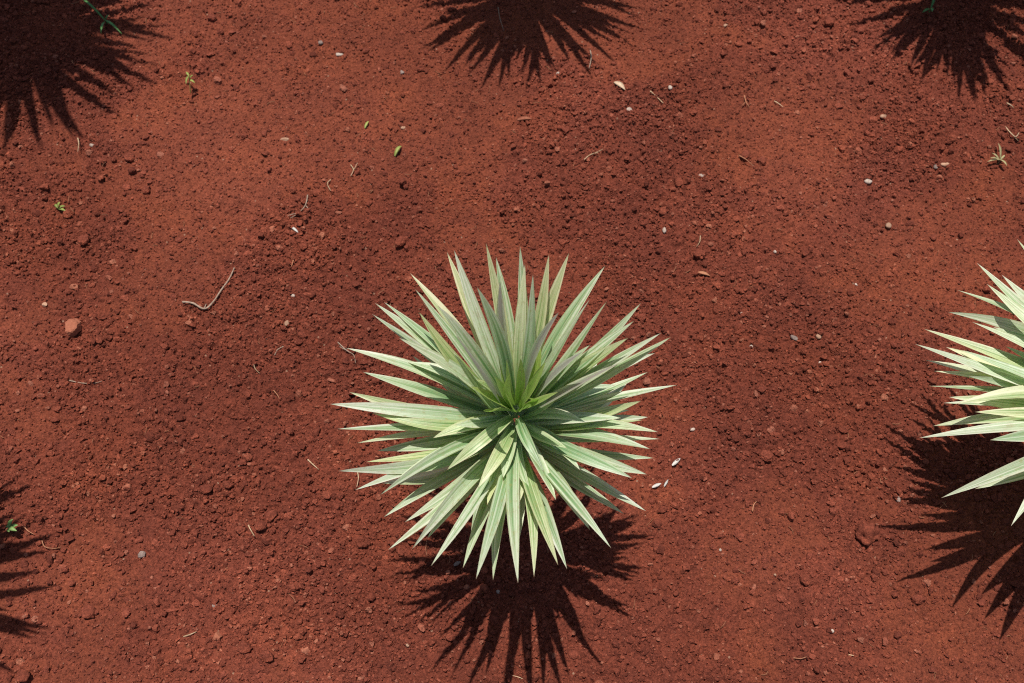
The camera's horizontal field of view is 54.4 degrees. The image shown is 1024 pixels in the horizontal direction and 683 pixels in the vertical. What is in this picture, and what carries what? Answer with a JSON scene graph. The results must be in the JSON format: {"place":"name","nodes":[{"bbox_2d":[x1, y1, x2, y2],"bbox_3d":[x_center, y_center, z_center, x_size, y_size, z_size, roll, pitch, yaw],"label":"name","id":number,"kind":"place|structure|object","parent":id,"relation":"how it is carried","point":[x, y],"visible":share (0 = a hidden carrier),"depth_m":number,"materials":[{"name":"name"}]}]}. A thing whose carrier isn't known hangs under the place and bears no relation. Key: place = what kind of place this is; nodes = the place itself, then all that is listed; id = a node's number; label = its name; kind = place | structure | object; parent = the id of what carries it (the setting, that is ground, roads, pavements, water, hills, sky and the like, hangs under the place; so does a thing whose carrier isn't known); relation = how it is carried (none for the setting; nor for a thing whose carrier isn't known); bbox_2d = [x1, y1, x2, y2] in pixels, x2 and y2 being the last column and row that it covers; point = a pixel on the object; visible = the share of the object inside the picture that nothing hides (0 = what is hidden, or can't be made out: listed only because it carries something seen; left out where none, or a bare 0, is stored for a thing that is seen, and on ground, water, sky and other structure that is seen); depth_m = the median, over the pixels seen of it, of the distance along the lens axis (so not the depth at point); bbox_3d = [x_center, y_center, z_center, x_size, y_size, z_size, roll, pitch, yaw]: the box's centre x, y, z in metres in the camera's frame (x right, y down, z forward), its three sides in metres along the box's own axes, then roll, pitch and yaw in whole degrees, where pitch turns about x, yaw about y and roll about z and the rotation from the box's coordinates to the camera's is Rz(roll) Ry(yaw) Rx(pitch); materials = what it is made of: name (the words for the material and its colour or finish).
{"place":"outdoors","nodes":[
{"label":"outdoors","id":0,"kind":"place"},
{"bbox_2d":[0,0,1023,682],"bbox_3d":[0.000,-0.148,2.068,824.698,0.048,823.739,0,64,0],"label":"soil","id":1,"kind":"structure","parent":0,"point":[380,118],"depth_m":2.03,"materials":[{"name":"brown soil"}]},
{"bbox_2d":[6,519,16,531],"bbox_3d":[-0.909,0.339,1.819,0.024,0.031,0.022,0,64,0],"label":"seedling","id":2,"kind":"object","parent":1,"relation":"on","point":[10,526],"visible":1,"depth_m":1.81,"materials":[{"name":"green plant"}]},
{"bbox_2d":[16,669,29,681],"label":"soil clod","id":3,"kind":"object","parent":1,"relation":"on","point":[23,675],"visible":1,"depth_m":1.70,"materials":[{"name":"red soil"}]},
{"bbox_2d":[54,202,64,210],"bbox_3d":[-0.964,-0.285,2.131,0.032,0.024,0.013,31,68,14],"label":"seedling","id":4,"kind":"object","parent":1,"relation":"on","point":[60,206],"visible":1,"depth_m":2.12,"materials":[{"name":"green plant"}]},
{"bbox_2d":[69,284,77,288],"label":"pebble","id":5,"kind":"object","parent":1,"relation":"on","point":[73,287],"visible":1,"depth_m":2.04,"materials":[{"name":"orange stone"}]},
{"bbox_2d":[65,318,81,336],"bbox_3d":[-0.878,-0.029,1.997,0.028,0.031,0.038,-15,65,-7],"label":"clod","id":6,"kind":"object","parent":1,"relation":"on","point":[73,328],"visible":1,"depth_m":1.99,"materials":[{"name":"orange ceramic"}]},
{"bbox_2d":[77,234,88,244],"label":"soil clod","id":7,"kind":"object","parent":1,"relation":"on","point":[83,239],"visible":1,"depth_m":2.08,"materials":[{"name":"brown soil"}]},
{"bbox_2d":[81,604,95,618],"bbox_3d":[-0.751,0.479,1.766,0.028,0.018,0.026,0,64,0],"label":"soil clod","id":8,"kind":"object","parent":1,"relation":"on","point":[88,611],"visible":1,"depth_m":1.76,"materials":[{"name":"red soil"}]},
{"bbox_2d":[83,0,121,33],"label":"grass tuft","id":9,"kind":"object","parent":1,"relation":"on","point":[98,12],"visible":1,"depth_m":2.35,"materials":[{"name":"green plant"}]},
{"bbox_2d":[124,152,134,161],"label":"soil clod","id":10,"kind":"object","parent":1,"relation":"on","point":[129,156],"visible":1,"depth_m":2.18,"materials":[{"name":"red soil"}]},
{"bbox_2d":[138,551,145,557],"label":"pebble","id":11,"kind":"object","parent":1,"relation":"on","point":[141,554],"visible":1,"depth_m":1.81,"materials":[{"name":"grey stone"}]},
{"bbox_2d":[142,185,150,193],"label":"soil clod","id":12,"kind":"object","parent":1,"relation":"on","point":[146,189],"visible":1,"depth_m":2.15,"materials":[{"name":"red soil"}]},
{"bbox_2d":[185,72,194,92],"bbox_3d":[-0.731,-0.589,2.267,0.022,0.050,0.042,-16,65,-8],"label":"seedling","id":13,"kind":"object","parent":1,"relation":"on","point":[187,73],"visible":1,"depth_m":2.25,"materials":[{"name":"green plant"}]},
{"bbox_2d":[182,267,234,309],"bbox_3d":[-0.612,-0.103,2.046,0.129,0.016,0.045,-38,70,-17],"label":"dry root","id":14,"kind":"object","parent":1,"relation":"on","point":[200,307],"visible":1,"depth_m":2.04,"materials":[{"name":"beige wood"}]},
{"bbox_2d":[213,631,221,640],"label":"soil clod","id":15,"kind":"object","parent":1,"relation":"on","point":[217,635],"visible":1,"depth_m":1.74,"materials":[{"name":"orange soil"}]},
{"bbox_2d":[222,481,232,489],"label":"soil clod","id":16,"kind":"object","parent":1,"relation":"on","point":[227,485],"visible":1,"depth_m":1.86,"materials":[{"name":"brown soil"}]},
{"bbox_2d":[235,525,245,533],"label":"soil clod","id":17,"kind":"object","parent":1,"relation":"on","point":[239,529],"visible":1,"depth_m":1.83,"materials":[{"name":"red soil"}]},
{"bbox_2d":[238,640,250,653],"bbox_3d":[-0.467,0.534,1.738,0.023,0.016,0.022,0,64,0],"label":"soil clod","id":18,"kind":"object","parent":1,"relation":"on","point":[244,647],"visible":1,"depth_m":1.73,"materials":[{"name":"red soil"}]},
{"bbox_2d":[254,521,266,530],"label":"soil clod","id":19,"kind":"object","parent":1,"relation":"on","point":[259,525],"visible":1,"depth_m":1.81,"materials":[{"name":"red soil"}]},
{"bbox_2d":[259,650,272,661],"bbox_3d":[-0.427,0.546,1.730,0.025,0.014,0.021,0,64,0],"label":"soil clod","id":20,"kind":"object","parent":1,"relation":"on","point":[266,656],"visible":1,"depth_m":1.73,"materials":[{"name":"red soil"}]},
{"bbox_2d":[265,510,276,522],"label":"soil clod","id":21,"kind":"object","parent":1,"relation":"on","point":[271,515],"visible":1,"depth_m":1.83,"materials":[{"name":"red soil"}]},
{"bbox_2d":[287,194,310,217],"bbox_3d":[-0.445,-0.284,2.129,0.035,0.013,0.071,28,67,13],"label":"dry twig","id":22,"kind":"object","parent":1,"relation":"on","point":[302,208],"visible":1,"depth_m":2.13,"materials":[{"name":"beige wood"}]},
{"bbox_2d":[394,146,400,155],"bbox_3d":[-0.251,-0.422,2.195,0.009,0.012,0.033,22,66,11],"label":"leaf scrap","id":23,"kind":"object","parent":1,"relation":"on","point":[397,150],"visible":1,"depth_m":2.19,"materials":[{"name":"green plant"}]},
{"bbox_2d":[394,236,404,247],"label":"soil clod","id":24,"kind":"object","parent":1,"relation":"on","point":[399,241],"visible":1,"depth_m":2.08,"materials":[{"name":"brown soil"}]},
{"bbox_2d":[332,244,674,580],"bbox_3d":[-0.009,0.175,1.546,0.500,0.715,0.470,0,64,0],"label":"yucca plant","id":25,"kind":"object","parent":1,"relation":"on","point":[483,442],"visible":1,"depth_m":1.42,"materials":[{"name":"green plant"}]},
{"bbox_2d":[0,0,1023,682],"bbox_3d":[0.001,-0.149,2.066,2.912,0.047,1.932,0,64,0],"label":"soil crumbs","id":26,"kind":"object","parent":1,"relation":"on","point":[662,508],"visible":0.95,"depth_m":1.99,"materials":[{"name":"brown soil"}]},
{"bbox_2d":[0,0,1023,680],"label":"soil clods","id":27,"kind":"object","parent":1,"relation":"on","point":[148,436],"visible":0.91,"depth_m":2.04,"materials":[{"name":"brown soil"}]},
{"bbox_2d":[2,0,1022,682],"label":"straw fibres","id":28,"kind":"object","parent":1,"relation":"on","point":[490,292],"visible":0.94,"depth_m":2.06,"materials":[{"name":"plant"}]},
{"bbox_2d":[517,116,531,120],"bbox_3d":[0.028,-0.498,2.230,0.034,0.007,0.009,0,64,0],"label":"fragment","id":29,"kind":"object","parent":1,"relation":"on","point":[523,118],"visible":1,"depth_m":2.23,"materials":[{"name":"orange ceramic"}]},
{"bbox_2d":[530,617,538,625],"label":"soil clod","id":30,"kind":"object","parent":1,"relation":"on","point":[534,621],"visible":1,"depth_m":1.75,"materials":[{"name":"red soil"}]},
{"bbox_2d":[541,620,547,627],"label":"soil clod","id":31,"kind":"object","parent":1,"relation":"on","point":[544,624],"visible":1,"depth_m":1.75,"materials":[{"name":"red soil"}]},
{"bbox_2d":[613,81,624,89],"bbox_3d":[0.246,-0.585,2.275,0.013,0.010,0.036,-38,70,-17],"label":"dry leaf","id":32,"kind":"object","parent":1,"relation":"on","point":[620,84],"visible":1,"depth_m":2.27,"materials":[{"name":"white plant"}]},
{"bbox_2d":[653,543,658,552],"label":"soil clod","id":33,"kind":"object","parent":1,"relation":"on","point":[655,547],"visible":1,"depth_m":1.81,"materials":[{"name":"red soil"}]},
{"bbox_2d":[693,248,706,258],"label":"soil clod","id":34,"kind":"object","parent":1,"relation":"on","point":[698,253],"visible":1,"depth_m":2.06,"materials":[{"name":"brown soil"}]},
{"bbox_2d":[698,271,709,275],"bbox_3d":[0.398,-0.140,2.061,0.026,0.007,0.009,0,64,0],"label":"dry leaf","id":35,"kind":"object","parent":1,"relation":"on","point":[704,272],"visible":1,"depth_m":2.06,"materials":[{"name":"plant"}]},
{"bbox_2d":[739,150,751,161],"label":"soil clod","id":36,"kind":"object","parent":1,"relation":"on","point":[745,154],"visible":1,"depth_m":2.19,"materials":[{"name":"red soil"}]},
{"bbox_2d":[757,157,766,165],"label":"soil clod","id":37,"kind":"object","parent":1,"relation":"on","point":[762,160],"visible":1,"depth_m":2.18,"materials":[{"name":"red soil"}]},
{"bbox_2d":[760,450,773,461],"bbox_3d":[0.483,0.217,1.886,0.024,0.020,0.024,0,64,0],"label":"soil clod","id":38,"kind":"object","parent":1,"relation":"on","point":[767,455],"visible":1,"depth_m":1.88,"materials":[{"name":"brown soil"}]},
{"bbox_2d":[790,335,797,340],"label":"pebble","id":39,"kind":"object","parent":1,"relation":"on","point":[793,337],"visible":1,"depth_m":2.00,"materials":[{"name":"grey stone"}]},
{"bbox_2d":[800,574,810,586],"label":"soil clod","id":40,"kind":"object","parent":1,"relation":"on","point":[805,580],"visible":1,"depth_m":1.77,"materials":[{"name":"red soil"}]},
{"bbox_2d":[821,15,834,26],"bbox_3d":[0.750,-0.758,2.362,0.029,0.023,0.026,0,64,0],"label":"soil clod","id":41,"kind":"object","parent":1,"relation":"on","point":[829,21],"visible":1,"depth_m":2.35,"materials":[{"name":"red soil"}]},
{"bbox_2d":[855,523,879,546],"bbox_3d":[0.648,0.349,1.815,0.044,0.035,0.041,-29,67,-13],"label":"soil clod","id":42,"kind":"object","parent":1,"relation":"on","point":[867,535],"visible":1,"depth_m":1.81,"materials":[{"name":"red soil"}]},
{"bbox_2d":[864,179,871,183],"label":"pebble","id":43,"kind":"object","parent":1,"relation":"on","point":[867,181],"visible":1,"depth_m":2.16,"materials":[{"name":"white stone"}]},
{"bbox_2d":[909,59,920,68],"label":"soil clod","id":44,"kind":"object","parent":1,"relation":"on","point":[914,63],"visible":1,"depth_m":2.30,"materials":[{"name":"red soil"}]},
{"bbox_2d":[911,594,926,603],"bbox_3d":[0.724,0.458,1.768,0.029,0.014,0.017,0,64,0],"label":"soil clod","id":45,"kind":"object","parent":1,"relation":"on","point":[918,599],"visible":1,"depth_m":1.76,"materials":[{"name":"red soil"}]},
{"bbox_2d":[922,0,934,12],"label":"grass shoot","id":46,"kind":"object","parent":1,"relation":"on","point":[932,4],"depth_m":2.35,"materials":[{"name":"green plant"}]},
{"bbox_2d":[916,239,1023,525],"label":"yucca plant","id":47,"kind":"object","parent":1,"relation":"on","point":[1004,370],"visible":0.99,"depth_m":1.62,"materials":[{"name":"green plant"}]},
{"bbox_2d":[988,143,1006,164],"bbox_3d":[1.069,-0.407,2.193,0.042,0.031,0.053,17,65,8],"label":"dry sprig","id":48,"kind":"object","parent":1,"relation":"on","point":[1001,158],"visible":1,"depth_m":2.18,"materials":[{"name":"beige plant"}]}
]}

